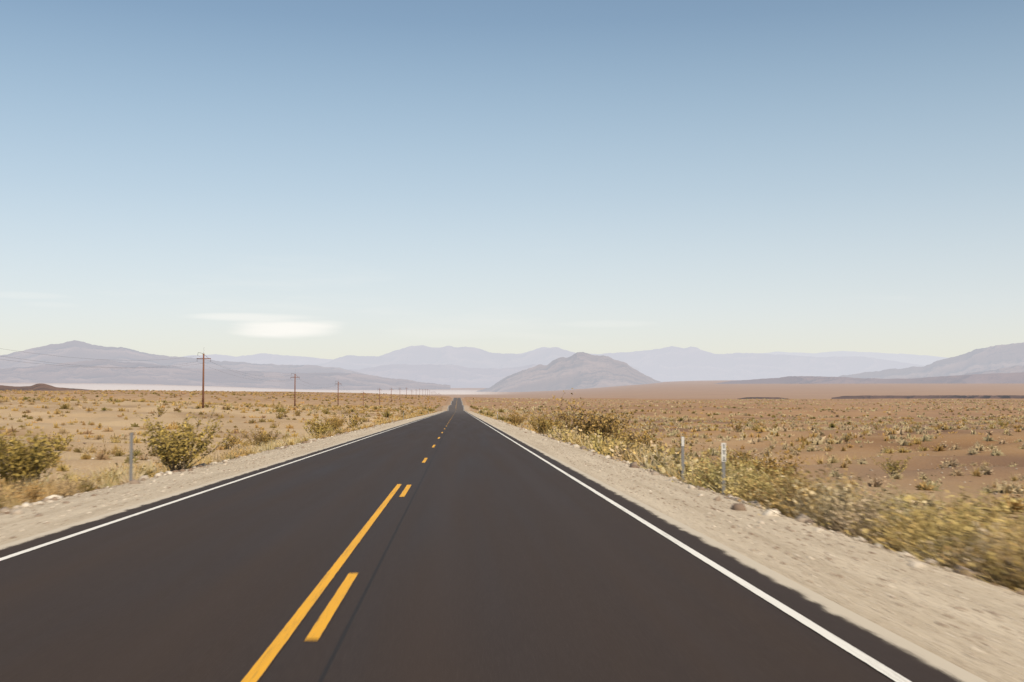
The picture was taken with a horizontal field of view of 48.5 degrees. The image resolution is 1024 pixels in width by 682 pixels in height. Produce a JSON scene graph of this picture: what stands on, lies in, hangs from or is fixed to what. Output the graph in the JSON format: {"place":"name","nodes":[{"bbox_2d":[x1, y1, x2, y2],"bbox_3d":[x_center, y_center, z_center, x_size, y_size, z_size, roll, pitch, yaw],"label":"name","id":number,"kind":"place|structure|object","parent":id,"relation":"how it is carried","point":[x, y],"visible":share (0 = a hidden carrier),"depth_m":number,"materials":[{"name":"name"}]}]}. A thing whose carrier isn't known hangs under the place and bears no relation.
{"place":"outdoors","nodes":[
{"label":"outdoors","id":0,"kind":"place"},
{"bbox_2d":[0,383,94,390],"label":"hill","id":1,"kind":"structure","parent":0,"point":[41,387],"depth_m":2725.08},
{"bbox_2d":[0,340,367,374],"bbox_3d":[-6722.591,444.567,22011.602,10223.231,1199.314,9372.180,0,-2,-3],"label":"mountain","id":2,"kind":"structure","parent":0,"point":[76,350],"depth_m":24913.69,"materials":[{"name":"grey stone"}]},
{"bbox_2d":[0,359,450,389],"bbox_3d":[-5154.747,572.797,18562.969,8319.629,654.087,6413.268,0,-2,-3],"label":"mountain","id":3,"kind":"structure","parent":0,"point":[101,371],"depth_m":19990.24,"materials":[{"name":"grey stone"}]},
{"bbox_2d":[183,353,332,364],"bbox_3d":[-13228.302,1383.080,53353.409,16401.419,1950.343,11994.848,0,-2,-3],"label":"mountain","id":4,"kind":"structure","parent":0,"point":[266,358],"depth_m":57939.25,"materials":[{"name":"grey stone"}]},
{"bbox_2d":[346,364,536,387],"bbox_3d":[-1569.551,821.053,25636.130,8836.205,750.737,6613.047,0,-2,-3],"label":"mountain","id":5,"kind":"structure","parent":0,"point":[455,376],"depth_m":27761.34,"materials":[{"name":"grey stone"}]},
{"bbox_2d":[314,345,638,370],"bbox_3d":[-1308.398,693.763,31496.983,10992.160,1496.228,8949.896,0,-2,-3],"label":"mountain","id":6,"kind":"structure","parent":0,"point":[471,357],"depth_m":34956.89,"materials":[{"name":"grey stone"}]},
{"bbox_2d":[0,398,986,681],"bbox_3d":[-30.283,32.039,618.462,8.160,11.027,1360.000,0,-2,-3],"label":"road","id":7,"kind":"structure","parent":0,"point":[482,552],"depth_m":9.78,"materials":[{"name":"black asphalt"}]},
{"bbox_2d":[240,402,456,681],"bbox_3d":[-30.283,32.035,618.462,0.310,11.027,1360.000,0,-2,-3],"label":"lines","id":8,"kind":"object","parent":7,"relation":"on","point":[262,664],"visible":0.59,"depth_m":8.84,"materials":[{"name":"yellow paint"}]},
{"bbox_2d":[0,402,911,681],"bbox_3d":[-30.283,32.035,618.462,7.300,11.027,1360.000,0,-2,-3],"label":"edge lines","id":9,"kind":"object","parent":7,"relation":"on","point":[858,654],"visible":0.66,"depth_m":10.95,"materials":[{"name":"white paint"}]},
{"bbox_2d":[0,380,1023,681],"bbox_3d":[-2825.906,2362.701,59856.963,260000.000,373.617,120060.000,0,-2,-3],"label":"ground","id":10,"kind":"structure","parent":0,"point":[938,640],"depth_m":63.31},
{"bbox_2d":[0,480,19,505],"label":"grass","id":11,"kind":"structure","parent":10,"relation":"on","point":[2,493],"depth_m":24.03,"materials":[{"name":"beige plant"}]},
{"bbox_2d":[0,472,90,508],"bbox_3d":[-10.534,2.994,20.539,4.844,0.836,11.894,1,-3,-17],"label":"grass","id":12,"kind":"structure","parent":10,"relation":"on","point":[29,493],"depth_m":24.25,"materials":[{"name":"beige plant"}]},
{"bbox_2d":[129,432,132,480],"bbox_3d":[-8.780,2.836,26.230,0.072,1.450,0.033,0,-2,-4],"label":"delineator","id":13,"kind":"object","parent":10,"relation":"on","point":[131,460],"visible":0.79,"depth_m":26.22,"materials":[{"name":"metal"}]},
{"bbox_2d":[0,431,326,490],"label":"bursage shrub","id":14,"kind":"object","parent":10,"relation":"on","point":[103,454],"visible":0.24,"depth_m":62.94,"materials":[{"name":"beige plant"}]},
{"bbox_2d":[0,426,348,494],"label":"shrubs","id":15,"kind":"object","parent":10,"relation":"on","point":[88,487],"visible":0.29,"depth_m":31.92,"materials":[{"name":"beige plant"}]},
{"bbox_2d":[39,429,327,492],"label":"grass","id":16,"kind":"structure","parent":10,"relation":"on","point":[217,459],"depth_m":35.84,"materials":[{"name":"beige plant"}]},
{"bbox_2d":[197,354,210,407],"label":"utility pole","id":17,"kind":"object","parent":10,"relation":"on","point":[203,358],"visible":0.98,"depth_m":177.71,"materials":[{"name":"brown wood"}]},
{"bbox_2d":[1,349,358,395],"bbox_3d":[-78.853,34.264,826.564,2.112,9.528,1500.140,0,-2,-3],"label":"power lines","id":18,"kind":"object","parent":17,"relation":"attached to","point":[144,367],"visible":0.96,"depth_m":130.16,"materials":[{"name":"grey metal"}]},
{"bbox_2d":[0,396,427,445],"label":"bursage shrub","id":19,"kind":"object","parent":10,"relation":"on","point":[169,426],"visible":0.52,"depth_m":160.30,"materials":[{"name":"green plant"}]},
{"bbox_2d":[0,389,445,409],"bbox_3d":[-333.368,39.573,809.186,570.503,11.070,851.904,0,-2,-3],"label":"distant shrub","id":20,"kind":"object","parent":10,"relation":"on","point":[213,392],"visible":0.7,"depth_m":723.52,"materials":[{"name":"beige plant"}]},
{"bbox_2d":[291,373,296,405],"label":"utility pole","id":21,"kind":"object","parent":10,"relation":"on","point":[294,388],"visible":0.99,"depth_m":277.56,"materials":[{"name":"brown wood"}]},
{"bbox_2d":[244,403,427,409],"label":"distant shrub","id":22,"kind":"object","parent":10,"relation":"on","point":[326,405],"visible":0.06,"depth_m":372.50,"materials":[{"name":"green plant"}]},
{"bbox_2d":[48,426,685,492],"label":"verge grass","id":23,"kind":"structure","parent":10,"relation":"on","point":[269,447],"depth_m":36.09,"materials":[{"name":"beige plant"}]},
{"bbox_2d":[346,409,434,430],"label":"shrubs","id":24,"kind":"object","parent":10,"relation":"on","point":[363,427],"visible":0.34,"depth_m":165.93,"materials":[{"name":"green plant"}]},
{"bbox_2d":[0,388,812,491],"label":"creosote","id":25,"kind":"object","parent":10,"relation":"on","point":[174,450],"visible":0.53,"depth_m":32.01,"materials":[{"name":"green plant"}]},
{"bbox_2d":[259,405,568,446],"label":"shrubs","id":26,"kind":"object","parent":10,"relation":"on","point":[354,422],"visible":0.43,"depth_m":99.46,"materials":[{"name":"green plant"}]},
{"bbox_2d":[330,406,537,432],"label":"verge grass","id":27,"kind":"structure","parent":10,"relation":"on","point":[383,421],"depth_m":153.56,"materials":[{"name":"beige plant"}]},
{"bbox_2d":[381,405,511,421],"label":"shrubs","id":28,"kind":"object","parent":10,"relation":"on","point":[387,414],"visible":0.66,"depth_m":289.50,"materials":[{"name":"green plant"}]},
{"bbox_2d":[474,410,532,427],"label":"shrubs","id":29,"kind":"object","parent":10,"relation":"on","point":[522,424],"visible":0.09,"depth_m":172.58,"materials":[{"name":"green plant"}]},
{"bbox_2d":[0,392,1021,429],"bbox_3d":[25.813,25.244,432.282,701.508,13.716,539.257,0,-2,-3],"label":"creosote shrub","id":30,"kind":"object","parent":10,"relation":"on","point":[65,406],"visible":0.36,"depth_m":343.54,"materials":[{"name":"green plant"}]},
{"bbox_2d":[0,419,1023,679],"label":"stones","id":31,"kind":"object","parent":10,"relation":"on","point":[738,505],"visible":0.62,"depth_m":17.58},
{"bbox_2d":[0,396,1023,448],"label":"shrubs","id":32,"kind":"object","parent":10,"relation":"on","point":[1006,431],"visible":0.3,"depth_m":154.80,"materials":[{"name":"beige plant"}]},
{"bbox_2d":[0,472,1023,578],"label":"verge grass","id":33,"kind":"structure","parent":10,"relation":"on","point":[109,485],"depth_m":25.91,"materials":[{"name":"beige plant"}]},
{"bbox_2d":[7,438,1023,490],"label":"grass tuft","id":34,"kind":"object","parent":10,"relation":"on","point":[975,473],"visible":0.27,"depth_m":69.69,"materials":[{"name":"beige plant"}]},
{"bbox_2d":[46,403,1012,450],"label":"creosote shrub","id":35,"kind":"object","parent":10,"relation":"on","point":[231,442],"visible":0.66,"depth_m":121.82,"materials":[{"name":"green plant"}]},
{"bbox_2d":[541,420,813,486],"bbox_3d":[5.549,4.900,48.735,6.875,2.791,43.271,0,-2,-3],"label":"scrub","id":36,"kind":"object","parent":10,"relation":"on","point":[620,451],"visible":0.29,"depth_m":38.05,"materials":[{"name":"yellow plant"}]},
{"bbox_2d":[681,436,683,479],"bbox_3d":[4.164,3.045,27.730,0.072,1.450,0.042,0,-2,0],"label":"delineator","id":37,"kind":"object","parent":10,"relation":"on","point":[682,454],"visible":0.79,"depth_m":27.73,"materials":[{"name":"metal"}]},
{"bbox_2d":[721,443,725,494],"bbox_3d":[4.285,2.753,23.036,0.092,1.380,0.046,0,-2,-4],"label":"roadside post","id":38,"kind":"object","parent":10,"relation":"on","point":[723,453],"visible":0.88,"depth_m":23.03,"materials":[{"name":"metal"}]},
{"bbox_2d":[467,398,1023,417],"bbox_3d":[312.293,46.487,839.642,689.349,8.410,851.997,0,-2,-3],"label":"distant shrub","id":39,"kind":"object","parent":10,"relation":"on","point":[977,408],"visible":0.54,"depth_m":781.67,"materials":[{"name":"brown plant"}]},
{"bbox_2d":[485,410,1009,419],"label":"distant shrub","id":40,"kind":"object","parent":10,"relation":"on","point":[825,416],"visible":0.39,"depth_m":380.09,"materials":[{"name":"green plant"}]},
{"bbox_2d":[484,408,1023,449],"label":"bursage shrub","id":41,"kind":"object","parent":10,"relation":"on","point":[818,440],"visible":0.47,"depth_m":160.30,"materials":[{"name":"brown plant"}]},
{"bbox_2d":[738,397,787,398],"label":"lava flow","id":42,"kind":"object","parent":10,"relation":"on","point":[762,398],"visible":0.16,"depth_m":2041.98,"materials":[{"name":"grey stone"}]},
{"bbox_2d":[696,442,913,474],"bbox_3d":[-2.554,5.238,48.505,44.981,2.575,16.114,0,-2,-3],"label":"creosote shrub","id":43,"kind":"object","parent":10,"relation":"on","point":[893,468],"visible":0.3,"depth_m":55.06,"materials":[{"name":"green plant"}]},
{"bbox_2d":[664,450,1023,594],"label":"scrub","id":44,"kind":"object","parent":10,"relation":"on","point":[866,516],"visible":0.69,"depth_m":16.15,"materials":[{"name":"yellow plant"}]},
{"bbox_2d":[685,436,1023,512],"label":"bursage shrub","id":45,"kind":"object","parent":10,"relation":"on","point":[986,470],"visible":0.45,"depth_m":59.07,"materials":[{"name":"brown plant"}]},
{"bbox_2d":[715,484,1012,583],"bbox_3d":[7.060,3.448,19.741,5.844,1.531,15.291,0,-2,-3],"label":"verge bursage","id":46,"kind":"object","parent":10,"relation":"on","point":[743,496],"visible":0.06,"depth_m":21.45,"materials":[{"name":"beige plant"}]},
{"bbox_2d":[831,395,1023,398],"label":"lava flow","id":47,"kind":"object","parent":10,"relation":"on","point":[941,396],"visible":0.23,"depth_m":1677.82,"materials":[{"name":"grey stone"}]},
{"bbox_2d":[982,510,1023,534],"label":"bursage shrub","id":48,"kind":"object","parent":10,"relation":"on","point":[1010,518],"visible":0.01,"depth_m":18.82,"materials":[{"name":"beige plant"}]},
{"bbox_2d":[0,0,1023,358],"label":"sky","id":49,"kind":"structure","parent":0,"point":[322,179],"materials":[{"name":"blue"}]},
{"bbox_2d":[476,352,662,391],"bbox_3d":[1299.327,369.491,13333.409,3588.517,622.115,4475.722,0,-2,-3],"label":"mountain","id":50,"kind":"structure","parent":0,"point":[580,370],"depth_m":14518.27,"materials":[{"name":"grey stone"}]},
{"bbox_2d":[521,346,924,381],"bbox_3d":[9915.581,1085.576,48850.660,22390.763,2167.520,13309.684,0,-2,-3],"label":"mountain","id":51,"kind":"structure","parent":0,"point":[671,363],"depth_m":51844.28,"materials":[{"name":"grey stone"}]},
{"bbox_2d":[761,351,945,365],"bbox_3d":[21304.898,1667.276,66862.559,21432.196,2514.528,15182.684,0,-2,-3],"label":"mountain","id":52,"kind":"structure","parent":0,"point":[925,360],"depth_m":70951.65,"materials":[{"name":"grey stone"}]},
{"bbox_2d":[715,372,1023,383],"bbox_3d":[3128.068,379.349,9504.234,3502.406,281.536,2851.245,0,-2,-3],"label":"foothills","id":53,"kind":"structure","parent":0,"point":[992,378],"depth_m":10281.61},
{"bbox_2d":[839,342,1023,378],"bbox_3d":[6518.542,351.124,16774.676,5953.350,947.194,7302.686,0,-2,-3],"label":"mountain","id":54,"kind":"structure","parent":0,"point":[995,357],"depth_m":18705.28,"materials":[{"name":"grey stone"}]},
{"bbox_2d":[899,365,1023,378],"bbox_3d":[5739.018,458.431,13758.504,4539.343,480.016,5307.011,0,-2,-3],"label":"mountain","id":55,"kind":"structure","parent":0,"point":[1016,369],"depth_m":15470.69,"materials":[{"name":"grey stone"}]}
]}

